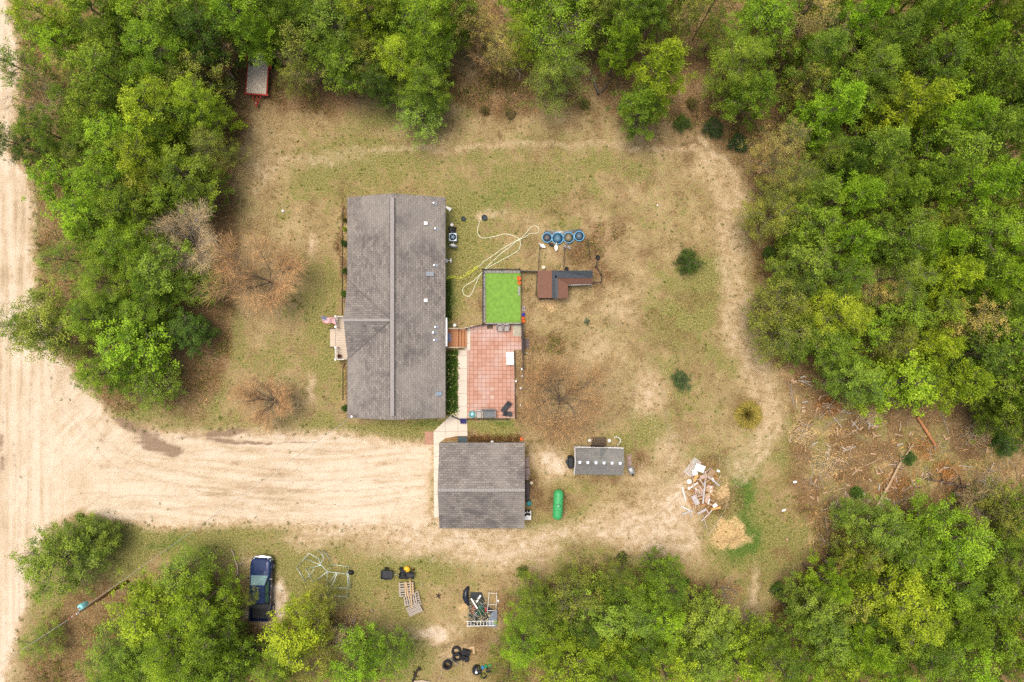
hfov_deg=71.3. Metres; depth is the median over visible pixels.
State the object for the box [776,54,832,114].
slender tree
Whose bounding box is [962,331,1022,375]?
broadleaf tree
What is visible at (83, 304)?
broadleaf tree
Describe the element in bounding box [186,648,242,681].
broadleaf tree
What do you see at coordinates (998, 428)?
broadleaf tree
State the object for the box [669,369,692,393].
shrub
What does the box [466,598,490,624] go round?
scrap
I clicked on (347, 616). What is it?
brush heap
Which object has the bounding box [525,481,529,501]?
tarp roll
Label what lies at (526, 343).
ground mat
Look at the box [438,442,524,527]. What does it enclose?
garage
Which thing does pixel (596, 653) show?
broadleaf tree
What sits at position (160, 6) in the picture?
broadleaf tree
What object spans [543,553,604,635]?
slender tree
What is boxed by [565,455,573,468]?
barbecue
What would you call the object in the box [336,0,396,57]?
broadleaf tree
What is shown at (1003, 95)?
broadleaf tree
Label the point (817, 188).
pine tree
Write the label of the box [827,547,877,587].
pine tree
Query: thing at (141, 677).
broadleaf tree
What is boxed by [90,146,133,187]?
pine tree
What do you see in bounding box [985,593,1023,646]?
broadleaf tree
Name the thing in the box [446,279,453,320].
wall weeds
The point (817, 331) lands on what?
slender tree
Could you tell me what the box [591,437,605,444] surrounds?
entrance ramp
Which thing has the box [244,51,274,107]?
flatbed trailer
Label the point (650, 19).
pine tree
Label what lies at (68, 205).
broadleaf tree
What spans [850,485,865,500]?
shrub
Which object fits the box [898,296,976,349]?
slender tree
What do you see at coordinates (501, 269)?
fence
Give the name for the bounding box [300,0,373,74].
broadleaf tree
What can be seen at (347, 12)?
broadleaf tree
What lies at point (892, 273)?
slender tree
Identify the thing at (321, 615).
slender tree
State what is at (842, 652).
broadleaf tree
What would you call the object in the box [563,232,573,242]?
paddling pool
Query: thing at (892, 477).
fallen tree
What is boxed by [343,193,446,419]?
house
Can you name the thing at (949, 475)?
brush heap
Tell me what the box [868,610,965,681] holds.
broadleaf tree
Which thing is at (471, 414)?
basin
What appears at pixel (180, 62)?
broadleaf tree
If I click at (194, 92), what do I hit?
broadleaf tree
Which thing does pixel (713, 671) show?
broadleaf tree
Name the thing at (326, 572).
canopy frame
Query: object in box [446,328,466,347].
back deck
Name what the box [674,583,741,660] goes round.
broadleaf tree
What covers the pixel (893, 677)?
broadleaf tree
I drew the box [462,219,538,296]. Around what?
garden hose
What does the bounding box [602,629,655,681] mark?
broadleaf tree
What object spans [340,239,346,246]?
shrub
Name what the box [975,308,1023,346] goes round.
slender tree
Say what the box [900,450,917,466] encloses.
shrub
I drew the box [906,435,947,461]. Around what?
brush heap
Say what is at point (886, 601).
broadleaf tree
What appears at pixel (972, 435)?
brush heap
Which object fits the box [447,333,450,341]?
doormat
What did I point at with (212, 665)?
broadleaf tree
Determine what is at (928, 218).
broadleaf tree
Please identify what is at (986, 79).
broadleaf tree
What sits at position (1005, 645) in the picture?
broadleaf tree
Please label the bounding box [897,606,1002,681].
broadleaf tree
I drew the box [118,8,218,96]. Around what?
broadleaf tree
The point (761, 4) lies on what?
broadleaf tree
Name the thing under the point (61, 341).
broadleaf tree
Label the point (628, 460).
board stack
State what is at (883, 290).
slender tree
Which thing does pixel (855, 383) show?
broadleaf tree
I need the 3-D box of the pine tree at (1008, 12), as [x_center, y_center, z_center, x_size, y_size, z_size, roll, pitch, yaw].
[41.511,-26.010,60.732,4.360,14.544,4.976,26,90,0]
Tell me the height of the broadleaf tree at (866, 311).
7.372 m
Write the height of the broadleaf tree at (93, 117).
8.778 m
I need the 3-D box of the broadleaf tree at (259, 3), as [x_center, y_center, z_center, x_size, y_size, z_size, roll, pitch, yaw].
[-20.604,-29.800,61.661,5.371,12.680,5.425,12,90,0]
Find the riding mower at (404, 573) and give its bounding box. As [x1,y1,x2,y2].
[399,566,414,578]
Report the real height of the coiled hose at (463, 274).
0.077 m
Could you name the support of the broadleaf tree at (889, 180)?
on the ground at (62, 456)
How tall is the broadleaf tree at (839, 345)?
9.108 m
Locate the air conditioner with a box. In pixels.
[449,233,456,241]
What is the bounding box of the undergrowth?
[12,0,1023,681]
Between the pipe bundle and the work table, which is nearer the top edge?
the pipe bundle
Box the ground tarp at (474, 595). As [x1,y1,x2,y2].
[469,592,492,624]
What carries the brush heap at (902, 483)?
on the ground at (62, 456)
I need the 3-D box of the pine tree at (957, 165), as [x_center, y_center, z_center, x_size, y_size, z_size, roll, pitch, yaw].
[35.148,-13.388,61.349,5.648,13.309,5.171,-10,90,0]
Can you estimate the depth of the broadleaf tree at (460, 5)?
60.35 m
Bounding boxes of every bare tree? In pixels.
[0,60,64,121]
[96,635,136,673]
[135,194,221,278]
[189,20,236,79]
[193,224,313,323]
[221,365,298,433]
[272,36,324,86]
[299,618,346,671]
[466,18,509,71]
[511,344,621,457]
[571,588,616,634]
[712,579,747,614]
[752,140,802,184]
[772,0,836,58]
[818,2,878,54]
[821,552,862,598]
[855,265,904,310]
[951,474,1020,526]
[987,30,1022,80]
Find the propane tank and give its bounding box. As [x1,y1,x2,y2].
[552,489,563,519]
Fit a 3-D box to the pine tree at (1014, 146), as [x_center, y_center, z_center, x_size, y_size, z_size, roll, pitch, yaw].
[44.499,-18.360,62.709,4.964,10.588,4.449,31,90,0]
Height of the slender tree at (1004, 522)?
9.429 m
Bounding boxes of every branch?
[231,549,241,577]
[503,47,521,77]
[706,503,729,536]
[975,463,999,487]
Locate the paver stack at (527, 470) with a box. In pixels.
[525,457,530,479]
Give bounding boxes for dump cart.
[381,567,398,579]
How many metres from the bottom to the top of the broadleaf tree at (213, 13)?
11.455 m
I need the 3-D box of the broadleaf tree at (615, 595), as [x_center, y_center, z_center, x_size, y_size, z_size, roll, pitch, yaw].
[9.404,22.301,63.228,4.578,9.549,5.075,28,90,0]
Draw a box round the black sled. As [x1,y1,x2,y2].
[462,586,469,605]
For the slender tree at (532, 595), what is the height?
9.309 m
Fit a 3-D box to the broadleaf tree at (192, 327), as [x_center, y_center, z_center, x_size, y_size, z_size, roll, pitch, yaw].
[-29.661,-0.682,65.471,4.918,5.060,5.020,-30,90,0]
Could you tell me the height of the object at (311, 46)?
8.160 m
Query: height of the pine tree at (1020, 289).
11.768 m
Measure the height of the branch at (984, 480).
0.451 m
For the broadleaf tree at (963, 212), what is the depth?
60.02 m
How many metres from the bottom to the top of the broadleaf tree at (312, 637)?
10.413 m
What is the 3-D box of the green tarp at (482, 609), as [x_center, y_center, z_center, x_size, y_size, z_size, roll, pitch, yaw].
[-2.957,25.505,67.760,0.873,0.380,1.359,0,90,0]
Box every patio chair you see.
[475,410,482,417]
[496,324,502,330]
[503,324,509,330]
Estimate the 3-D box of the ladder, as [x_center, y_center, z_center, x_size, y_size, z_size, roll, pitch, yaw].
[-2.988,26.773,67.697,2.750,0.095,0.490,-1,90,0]
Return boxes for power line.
[0,617,71,663]
[77,417,350,612]
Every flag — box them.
[319,316,335,324]
[460,419,465,423]
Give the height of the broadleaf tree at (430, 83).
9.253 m
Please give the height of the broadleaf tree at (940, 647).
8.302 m
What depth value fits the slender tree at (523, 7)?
60.93 m
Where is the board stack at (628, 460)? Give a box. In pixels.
[627,454,630,466]
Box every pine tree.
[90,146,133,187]
[97,291,148,316]
[100,0,148,46]
[117,72,154,103]
[126,309,171,348]
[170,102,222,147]
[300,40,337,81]
[595,19,641,79]
[606,74,674,141]
[620,34,693,122]
[629,0,671,48]
[718,67,780,132]
[765,303,815,346]
[768,32,815,78]
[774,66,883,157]
[774,170,846,228]
[777,599,820,642]
[778,0,822,37]
[811,0,859,26]
[812,168,887,238]
[814,153,869,191]
[817,136,876,181]
[821,122,911,181]
[824,344,868,377]
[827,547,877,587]
[836,33,878,80]
[849,172,931,228]
[858,0,905,29]
[859,48,906,83]
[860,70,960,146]
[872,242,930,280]
[874,0,951,51]
[876,152,969,211]
[881,0,929,27]
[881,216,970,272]
[887,45,930,81]
[887,265,950,302]
[891,380,940,410]
[892,125,944,162]
[902,91,1001,154]
[917,0,970,31]
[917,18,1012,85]
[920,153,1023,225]
[940,0,1009,33]
[941,99,1023,167]
[949,7,1003,56]
[950,638,1004,681]
[951,75,1023,128]
[952,285,1023,327]
[956,0,1023,68]
[960,323,1011,352]
[964,160,1023,203]
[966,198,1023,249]
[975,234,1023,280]
[978,27,1023,79]
[979,261,1023,300]
[980,109,1023,164]
[981,67,1023,109]
[985,140,1023,193]
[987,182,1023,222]
[989,0,1023,19]
[990,226,1023,257]
[994,289,1023,334]
[995,1,1023,44]
[1007,329,1023,369]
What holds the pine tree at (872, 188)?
on the ground at (62, 456)
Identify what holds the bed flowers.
on the planting bed
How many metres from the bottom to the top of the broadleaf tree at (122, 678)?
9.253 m
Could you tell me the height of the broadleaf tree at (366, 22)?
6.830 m
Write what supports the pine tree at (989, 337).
on the ground at (62, 456)
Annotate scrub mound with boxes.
[731,399,764,430]
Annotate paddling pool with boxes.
[542,232,551,242]
[552,232,563,243]
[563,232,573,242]
[574,231,584,240]
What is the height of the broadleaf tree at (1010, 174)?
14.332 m
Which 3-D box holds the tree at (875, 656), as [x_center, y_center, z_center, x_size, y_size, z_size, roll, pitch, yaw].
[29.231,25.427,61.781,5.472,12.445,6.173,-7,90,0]
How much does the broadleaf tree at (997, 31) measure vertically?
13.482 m
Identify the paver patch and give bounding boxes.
[513,325,520,335]
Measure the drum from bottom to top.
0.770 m
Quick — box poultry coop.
[538,271,592,297]
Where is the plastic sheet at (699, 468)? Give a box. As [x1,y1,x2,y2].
[694,463,705,472]
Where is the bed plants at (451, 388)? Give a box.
[446,348,459,415]
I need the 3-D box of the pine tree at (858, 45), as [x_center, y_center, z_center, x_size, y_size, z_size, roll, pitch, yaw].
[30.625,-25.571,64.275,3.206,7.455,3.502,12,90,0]
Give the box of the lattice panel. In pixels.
[684,457,700,476]
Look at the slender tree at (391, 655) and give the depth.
62.86 m
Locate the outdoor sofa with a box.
[481,409,495,417]
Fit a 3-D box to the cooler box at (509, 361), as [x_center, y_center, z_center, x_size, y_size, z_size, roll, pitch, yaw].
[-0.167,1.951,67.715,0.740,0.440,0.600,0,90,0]
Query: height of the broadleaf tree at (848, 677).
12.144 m
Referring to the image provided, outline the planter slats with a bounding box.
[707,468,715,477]
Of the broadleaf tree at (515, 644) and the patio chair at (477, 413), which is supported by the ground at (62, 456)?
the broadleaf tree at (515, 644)
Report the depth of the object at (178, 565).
63.03 m
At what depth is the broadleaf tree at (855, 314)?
58.78 m
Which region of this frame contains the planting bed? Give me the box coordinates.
[446,351,456,414]
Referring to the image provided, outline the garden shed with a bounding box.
[574,445,624,474]
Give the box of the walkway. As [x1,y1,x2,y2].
[433,327,470,517]
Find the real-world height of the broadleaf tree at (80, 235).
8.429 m
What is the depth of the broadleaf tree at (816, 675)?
61.10 m
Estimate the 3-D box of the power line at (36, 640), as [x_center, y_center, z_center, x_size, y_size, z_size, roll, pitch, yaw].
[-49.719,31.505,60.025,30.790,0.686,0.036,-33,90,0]
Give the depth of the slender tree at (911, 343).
60.61 m
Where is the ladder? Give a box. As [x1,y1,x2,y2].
[466,620,494,625]
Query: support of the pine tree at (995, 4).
on the ground at (62, 456)
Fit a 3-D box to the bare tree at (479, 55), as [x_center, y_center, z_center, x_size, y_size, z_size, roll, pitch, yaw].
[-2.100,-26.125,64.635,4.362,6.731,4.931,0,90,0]
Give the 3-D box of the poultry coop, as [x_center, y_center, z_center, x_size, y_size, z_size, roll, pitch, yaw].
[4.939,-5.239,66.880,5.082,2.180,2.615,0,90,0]
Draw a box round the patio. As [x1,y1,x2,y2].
[467,326,520,417]
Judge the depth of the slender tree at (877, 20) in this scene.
62.46 m
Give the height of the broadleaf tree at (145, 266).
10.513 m
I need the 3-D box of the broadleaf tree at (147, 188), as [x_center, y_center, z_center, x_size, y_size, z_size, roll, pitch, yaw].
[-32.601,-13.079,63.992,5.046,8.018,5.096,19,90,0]
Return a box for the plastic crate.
[461,648,470,661]
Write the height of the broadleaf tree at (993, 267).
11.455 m
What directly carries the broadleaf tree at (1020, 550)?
on the ground at (62, 456)
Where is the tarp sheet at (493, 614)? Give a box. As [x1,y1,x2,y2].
[487,610,496,626]
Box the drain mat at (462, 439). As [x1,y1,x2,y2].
[458,437,466,441]
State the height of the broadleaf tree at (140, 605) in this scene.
10.413 m
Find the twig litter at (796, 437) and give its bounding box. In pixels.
[30,7,1023,679]
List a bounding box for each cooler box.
[506,352,513,357]
[506,358,513,364]
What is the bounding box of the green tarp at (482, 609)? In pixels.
[476,602,484,615]
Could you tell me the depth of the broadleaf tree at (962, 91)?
60.67 m
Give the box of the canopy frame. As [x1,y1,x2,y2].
[296,550,350,596]
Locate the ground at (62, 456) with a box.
[0,0,1023,681]
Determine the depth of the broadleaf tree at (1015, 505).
62.27 m
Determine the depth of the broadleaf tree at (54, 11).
60.18 m
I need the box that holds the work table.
[525,510,530,519]
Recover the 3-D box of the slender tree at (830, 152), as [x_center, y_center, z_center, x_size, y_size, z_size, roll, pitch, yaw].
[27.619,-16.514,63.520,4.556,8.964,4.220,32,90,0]
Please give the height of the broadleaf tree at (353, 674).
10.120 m
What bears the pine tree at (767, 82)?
on the ground at (62, 456)
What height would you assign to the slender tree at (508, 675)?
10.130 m
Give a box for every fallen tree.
[586,68,599,93]
[866,442,915,519]
[926,472,1021,496]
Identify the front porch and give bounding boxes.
[328,315,346,360]
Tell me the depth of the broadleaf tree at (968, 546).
59.27 m
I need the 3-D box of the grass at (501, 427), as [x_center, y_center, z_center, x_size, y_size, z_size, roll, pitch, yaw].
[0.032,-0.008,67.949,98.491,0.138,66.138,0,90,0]
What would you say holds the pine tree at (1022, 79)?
on the ground at (62, 456)
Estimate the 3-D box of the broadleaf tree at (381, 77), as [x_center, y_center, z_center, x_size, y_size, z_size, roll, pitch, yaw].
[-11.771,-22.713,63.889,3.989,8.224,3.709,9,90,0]
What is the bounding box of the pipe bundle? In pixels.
[544,229,582,233]
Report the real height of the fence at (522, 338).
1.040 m
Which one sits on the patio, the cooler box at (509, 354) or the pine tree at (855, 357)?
the cooler box at (509, 354)
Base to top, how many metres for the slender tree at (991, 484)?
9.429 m
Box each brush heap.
[329,603,373,634]
[787,422,817,444]
[805,448,849,478]
[813,369,845,396]
[813,392,844,420]
[814,504,844,530]
[855,405,885,425]
[876,469,923,502]
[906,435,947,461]
[929,459,965,488]
[957,421,991,452]
[965,453,1014,485]
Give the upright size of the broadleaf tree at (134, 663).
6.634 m
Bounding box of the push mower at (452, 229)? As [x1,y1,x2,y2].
[448,226,455,234]
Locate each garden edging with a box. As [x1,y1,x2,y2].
[342,206,344,314]
[342,363,345,399]
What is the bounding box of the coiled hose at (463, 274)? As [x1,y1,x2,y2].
[447,266,477,279]
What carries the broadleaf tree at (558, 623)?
on the ground at (62, 456)
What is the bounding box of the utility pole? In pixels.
[69,580,128,618]
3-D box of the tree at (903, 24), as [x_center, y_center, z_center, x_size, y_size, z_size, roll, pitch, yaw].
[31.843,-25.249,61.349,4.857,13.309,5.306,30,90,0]
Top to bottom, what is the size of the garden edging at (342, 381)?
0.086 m
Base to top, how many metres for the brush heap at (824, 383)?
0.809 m
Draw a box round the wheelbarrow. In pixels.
[627,462,634,475]
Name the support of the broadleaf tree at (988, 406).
on the ground at (62, 456)
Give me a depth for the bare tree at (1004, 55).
61.71 m
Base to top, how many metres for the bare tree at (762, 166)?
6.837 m
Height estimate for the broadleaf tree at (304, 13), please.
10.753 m
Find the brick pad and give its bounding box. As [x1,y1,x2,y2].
[425,431,432,444]
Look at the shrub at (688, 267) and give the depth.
66.43 m
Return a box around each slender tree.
[0,4,58,51]
[0,34,61,100]
[0,299,71,350]
[14,615,69,671]
[29,236,103,281]
[43,44,115,93]
[53,15,116,66]
[58,136,124,185]
[72,602,146,675]
[75,32,135,78]
[86,298,155,352]
[114,357,188,413]
[115,217,178,264]
[146,70,206,110]
[166,47,239,105]
[173,260,231,307]
[182,629,252,681]
[184,119,251,175]
[241,583,259,604]
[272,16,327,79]
[276,59,318,99]
[290,624,346,681]
[291,578,341,633]
[356,624,415,681]
[450,0,499,57]
[477,630,532,681]
[480,23,522,79]
[498,10,540,73]
[502,559,555,623]
[504,0,547,48]
[512,0,612,85]
[516,28,597,122]
[526,626,565,681]
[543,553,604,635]
[594,547,644,596]
[659,0,716,48]
[682,0,734,45]
[692,13,735,60]
[732,183,811,246]
[738,113,814,186]
[739,271,814,335]
[745,149,825,218]
[753,0,840,61]
[758,265,823,307]
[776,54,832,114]
[777,307,840,357]
[790,130,853,180]
[811,561,883,627]
[826,528,893,574]
[835,302,895,355]
[845,146,919,190]
[845,208,909,242]
[849,0,902,33]
[849,248,946,308]
[850,318,929,366]
[853,276,911,309]
[857,534,930,588]
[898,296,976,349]
[919,286,1014,345]
[948,642,1023,681]
[952,487,1023,541]
[967,472,1023,528]
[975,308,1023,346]
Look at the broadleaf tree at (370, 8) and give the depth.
61.42 m
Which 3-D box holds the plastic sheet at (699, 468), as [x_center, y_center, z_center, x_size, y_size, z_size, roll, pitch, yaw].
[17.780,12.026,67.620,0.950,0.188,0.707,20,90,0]
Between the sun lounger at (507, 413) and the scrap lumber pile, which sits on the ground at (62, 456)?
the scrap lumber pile
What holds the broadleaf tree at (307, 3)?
on the ground at (62, 456)
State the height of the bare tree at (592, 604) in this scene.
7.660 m
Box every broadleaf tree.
[0,117,61,170]
[0,272,96,367]
[2,0,94,53]
[4,510,121,611]
[9,99,87,166]
[20,154,102,219]
[21,19,104,79]
[39,192,137,253]
[42,70,133,143]
[54,121,124,167]
[57,0,141,65]
[60,290,127,343]
[61,38,159,125]
[63,100,136,153]
[64,151,152,222]
[64,219,119,264]
[69,343,144,400]
[70,251,152,318]
[70,512,124,560]
[76,221,131,275]
[76,317,182,392]
[79,647,129,681]
[80,109,173,188]
[81,214,166,269]
[82,8,162,75]
[89,182,173,238]
[94,639,168,681]
[95,557,209,658]
[97,81,168,134]
[103,129,185,192]
[106,619,178,676]
[108,0,184,55]
[110,11,161,59]
[112,280,183,338]
[114,168,179,222]
[116,73,199,150]
[117,242,194,297]
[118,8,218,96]
[120,628,183,681]
[125,0,225,87]
[126,8,161,58]
[127,272,190,306]
[129,588,222,681]
[130,237,216,296]
[132,643,189,681]
[138,111,198,158]
[140,0,205,29]
[141,177,212,224]
[146,137,237,213]
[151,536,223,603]
[152,33,220,86]
[158,306,221,358]
[158,629,242,681]
[163,0,253,89]
[163,70,248,148]
[164,557,244,639]
[179,0,245,36]
[179,595,248,668]
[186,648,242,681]
[196,0,250,46]
[204,0,288,69]
[204,629,269,681]
[225,0,271,29]
[240,7,288,67]
[249,634,306,681]
[250,0,306,37]
[255,591,335,678]
[258,0,316,57]
[277,0,336,27]
[293,0,348,53]
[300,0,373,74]
[311,33,372,96]
[317,621,387,681]
[330,0,371,29]
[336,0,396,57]
[340,32,400,93]
[349,10,397,65]
[352,0,401,24]
[353,57,399,108]
[361,0,430,54]
[368,31,433,111]
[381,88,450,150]
[387,0,462,73]
[395,0,444,28]
[396,23,453,83]
[403,55,454,115]
[422,0,488,35]
[429,0,481,52]
[489,599,553,680]
[496,0,551,33]
[517,580,560,643]
[529,608,606,681]
[534,0,592,31]
[537,604,583,663]
[541,577,597,643]
[562,582,614,651]
[563,649,617,681]
[565,0,605,30]
[570,567,635,646]
[574,618,628,679]
[574,639,638,681]
[575,0,625,50]
[589,0,655,61]
[592,562,647,624]
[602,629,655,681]
[608,0,664,21]
[610,573,670,652]
[621,619,700,681]
[623,613,677,674]
[633,0,694,33]
[634,577,689,651]
[636,542,690,611]
[672,631,712,681]
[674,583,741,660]
[675,613,738,681]
[691,23,780,110]
[699,614,772,681]
[722,0,802,68]
[731,607,815,681]
[733,0,800,31]
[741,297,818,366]
[760,230,841,292]
[765,633,828,681]
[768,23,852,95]
[771,191,856,248]
[773,568,851,645]
[778,281,875,355]
[782,105,845,157]
[782,318,856,376]
[783,603,858,672]
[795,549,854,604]
[795,630,890,681]
[799,623,859,680]
[801,245,878,311]
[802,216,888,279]
[806,28,905,123]
[811,355,892,409]
[813,0,856,44]
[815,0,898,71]
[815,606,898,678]
[825,491,917,563]
[826,348,949,426]
[828,298,880,337]
[831,542,947,630]
[833,589,881,641]
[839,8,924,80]
[842,204,942,269]
[849,166,902,212]
[850,65,912,125]
[850,562,953,657]
[857,504,943,575]
[857,637,919,681]
[860,280,932,343]
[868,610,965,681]
[877,201,941,238]
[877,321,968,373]
[877,478,1008,579]
[879,105,1005,196]
[884,355,949,398]
[887,20,978,105]
[887,285,971,339]
[887,535,986,622]
[889,636,972,681]
[893,59,978,125]
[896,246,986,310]
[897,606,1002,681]
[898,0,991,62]
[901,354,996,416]
[901,600,954,651]
[902,579,993,650]
[903,190,1023,267]
[914,205,968,240]
[915,317,1022,395]
[923,547,1023,624]
[924,246,1011,297]
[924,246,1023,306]
[931,198,992,248]
[931,590,1023,679]
[935,228,1003,268]
[939,31,1023,109]
[939,52,1001,108]
[939,528,1011,584]
[949,351,1023,425]
[952,0,1022,57]
[954,557,1023,625]
[956,516,1023,595]
[957,308,1023,371]
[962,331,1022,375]
[963,76,1023,127]
[964,477,1023,545]
[966,607,1023,681]
[967,396,1023,454]
[970,397,1023,444]
[974,387,1023,429]
[975,627,1023,679]
[976,359,1023,417]
[977,40,1023,97]
[978,98,1023,148]
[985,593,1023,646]
[988,286,1021,323]
[988,513,1023,570]
[992,562,1023,615]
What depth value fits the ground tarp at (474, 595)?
67.95 m
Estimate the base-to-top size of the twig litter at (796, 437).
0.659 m
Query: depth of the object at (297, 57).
61.35 m
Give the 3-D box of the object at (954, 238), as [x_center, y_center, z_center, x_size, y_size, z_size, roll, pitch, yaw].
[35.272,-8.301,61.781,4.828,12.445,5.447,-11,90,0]
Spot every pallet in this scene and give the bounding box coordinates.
[399,582,413,596]
[403,593,417,605]
[406,602,422,616]
[412,591,421,604]
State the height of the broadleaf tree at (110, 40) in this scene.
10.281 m
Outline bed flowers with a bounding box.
[448,351,456,414]
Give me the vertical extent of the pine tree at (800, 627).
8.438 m
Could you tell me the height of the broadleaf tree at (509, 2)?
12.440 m
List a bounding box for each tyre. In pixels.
[442,660,451,669]
[451,646,460,655]
[452,652,460,661]
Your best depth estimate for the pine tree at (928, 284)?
61.47 m
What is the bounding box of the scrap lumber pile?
[683,464,725,516]
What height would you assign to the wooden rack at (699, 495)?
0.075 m
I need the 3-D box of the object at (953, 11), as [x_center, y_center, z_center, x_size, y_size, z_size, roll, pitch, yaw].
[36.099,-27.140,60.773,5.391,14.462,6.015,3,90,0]
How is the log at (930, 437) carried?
on the ground at (62, 456)
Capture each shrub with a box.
[75,512,84,522]
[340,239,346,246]
[340,266,346,274]
[340,290,346,298]
[340,405,346,412]
[478,105,490,116]
[504,106,516,119]
[516,564,527,579]
[576,97,590,109]
[615,551,627,565]
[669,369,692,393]
[671,113,694,132]
[672,241,706,276]
[685,96,699,110]
[701,114,725,141]
[726,131,749,153]
[761,245,777,258]
[768,580,783,598]
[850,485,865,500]
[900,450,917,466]
[988,430,1022,458]
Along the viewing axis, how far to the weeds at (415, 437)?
67.97 m
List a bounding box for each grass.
[11,1,1022,680]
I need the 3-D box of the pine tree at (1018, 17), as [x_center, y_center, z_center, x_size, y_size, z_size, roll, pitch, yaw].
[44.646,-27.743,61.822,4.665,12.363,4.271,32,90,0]
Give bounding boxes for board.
[691,495,699,505]
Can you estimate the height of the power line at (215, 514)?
4.135 m
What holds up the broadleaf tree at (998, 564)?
on the ground at (62, 456)
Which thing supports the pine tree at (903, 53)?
on the ground at (62, 456)
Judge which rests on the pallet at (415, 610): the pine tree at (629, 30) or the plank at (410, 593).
the plank at (410, 593)
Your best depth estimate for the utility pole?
61.85 m
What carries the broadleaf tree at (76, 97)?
on the ground at (62, 456)
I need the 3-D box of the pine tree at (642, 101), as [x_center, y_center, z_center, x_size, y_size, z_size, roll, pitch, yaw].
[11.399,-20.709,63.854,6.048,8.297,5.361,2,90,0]
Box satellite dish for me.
[449,241,456,248]
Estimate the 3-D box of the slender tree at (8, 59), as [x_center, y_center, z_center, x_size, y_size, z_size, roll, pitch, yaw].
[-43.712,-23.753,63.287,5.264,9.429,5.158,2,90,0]
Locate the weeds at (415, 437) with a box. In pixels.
[3,3,989,680]
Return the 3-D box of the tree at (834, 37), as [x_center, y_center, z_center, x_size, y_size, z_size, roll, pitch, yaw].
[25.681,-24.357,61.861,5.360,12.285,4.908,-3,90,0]
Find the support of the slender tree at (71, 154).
on the ground at (62, 456)
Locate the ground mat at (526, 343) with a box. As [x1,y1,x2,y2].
[524,339,528,347]
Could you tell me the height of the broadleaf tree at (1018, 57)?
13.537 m
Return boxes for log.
[412,667,420,681]
[916,416,936,445]
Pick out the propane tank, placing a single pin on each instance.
(558, 497)
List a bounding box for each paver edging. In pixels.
[483,270,519,272]
[483,273,484,322]
[486,323,519,323]
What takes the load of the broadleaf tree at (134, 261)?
on the ground at (62, 456)
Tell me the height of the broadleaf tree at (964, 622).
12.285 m
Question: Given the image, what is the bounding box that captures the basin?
[469,411,474,417]
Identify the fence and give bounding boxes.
[466,418,508,419]
[482,269,482,323]
[483,269,519,269]
[514,351,515,418]
[520,270,537,272]
[521,289,521,322]
[521,323,523,350]
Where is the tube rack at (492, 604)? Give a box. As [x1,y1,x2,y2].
[487,593,496,610]
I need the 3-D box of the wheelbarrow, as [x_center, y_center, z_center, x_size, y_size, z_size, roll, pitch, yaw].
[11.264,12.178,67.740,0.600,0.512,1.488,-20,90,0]
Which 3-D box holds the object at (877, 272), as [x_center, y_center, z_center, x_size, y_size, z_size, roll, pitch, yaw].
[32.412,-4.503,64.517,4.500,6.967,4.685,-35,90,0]
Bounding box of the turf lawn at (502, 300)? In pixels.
[486,273,519,322]
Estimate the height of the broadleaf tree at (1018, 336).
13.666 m
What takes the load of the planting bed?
on the ground at (62, 456)
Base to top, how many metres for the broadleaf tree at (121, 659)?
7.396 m
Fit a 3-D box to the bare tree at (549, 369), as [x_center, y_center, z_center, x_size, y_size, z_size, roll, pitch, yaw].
[4.635,5.268,64.020,10.806,7.974,10.294,0,90,0]
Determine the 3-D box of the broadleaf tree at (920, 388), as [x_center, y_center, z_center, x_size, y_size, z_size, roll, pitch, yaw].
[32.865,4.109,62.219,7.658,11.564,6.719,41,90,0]
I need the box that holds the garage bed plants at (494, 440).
[468,433,522,441]
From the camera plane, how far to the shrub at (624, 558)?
67.37 m
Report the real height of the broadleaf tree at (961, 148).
13.666 m
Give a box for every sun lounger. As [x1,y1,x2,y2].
[501,401,511,411]
[502,411,513,416]
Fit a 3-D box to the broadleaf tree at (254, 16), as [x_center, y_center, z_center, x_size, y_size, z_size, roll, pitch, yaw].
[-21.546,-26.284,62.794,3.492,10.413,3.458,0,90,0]
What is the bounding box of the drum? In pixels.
[472,664,481,675]
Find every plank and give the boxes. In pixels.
[409,580,411,607]
[702,481,705,503]
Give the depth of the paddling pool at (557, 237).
67.80 m
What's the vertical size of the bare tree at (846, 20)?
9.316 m
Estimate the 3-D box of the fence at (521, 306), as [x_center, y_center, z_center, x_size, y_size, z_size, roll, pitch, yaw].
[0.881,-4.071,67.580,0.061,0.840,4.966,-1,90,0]
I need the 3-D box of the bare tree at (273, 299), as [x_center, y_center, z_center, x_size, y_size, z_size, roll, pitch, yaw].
[-22.272,-5.819,63.721,10.637,8.568,9.292,0,90,0]
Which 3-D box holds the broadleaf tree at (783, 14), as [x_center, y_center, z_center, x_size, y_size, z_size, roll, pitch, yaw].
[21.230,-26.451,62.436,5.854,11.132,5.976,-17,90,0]
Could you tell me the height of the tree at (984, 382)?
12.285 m
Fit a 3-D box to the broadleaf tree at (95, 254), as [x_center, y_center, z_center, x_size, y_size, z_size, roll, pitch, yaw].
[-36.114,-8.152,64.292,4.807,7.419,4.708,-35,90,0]
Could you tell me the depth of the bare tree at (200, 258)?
62.84 m
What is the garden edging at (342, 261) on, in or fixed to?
on the ground at (62, 456)
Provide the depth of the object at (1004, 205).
60.65 m
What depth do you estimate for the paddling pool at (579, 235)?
67.80 m
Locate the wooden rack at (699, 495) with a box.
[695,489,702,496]
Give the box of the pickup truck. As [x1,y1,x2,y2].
[247,555,274,621]

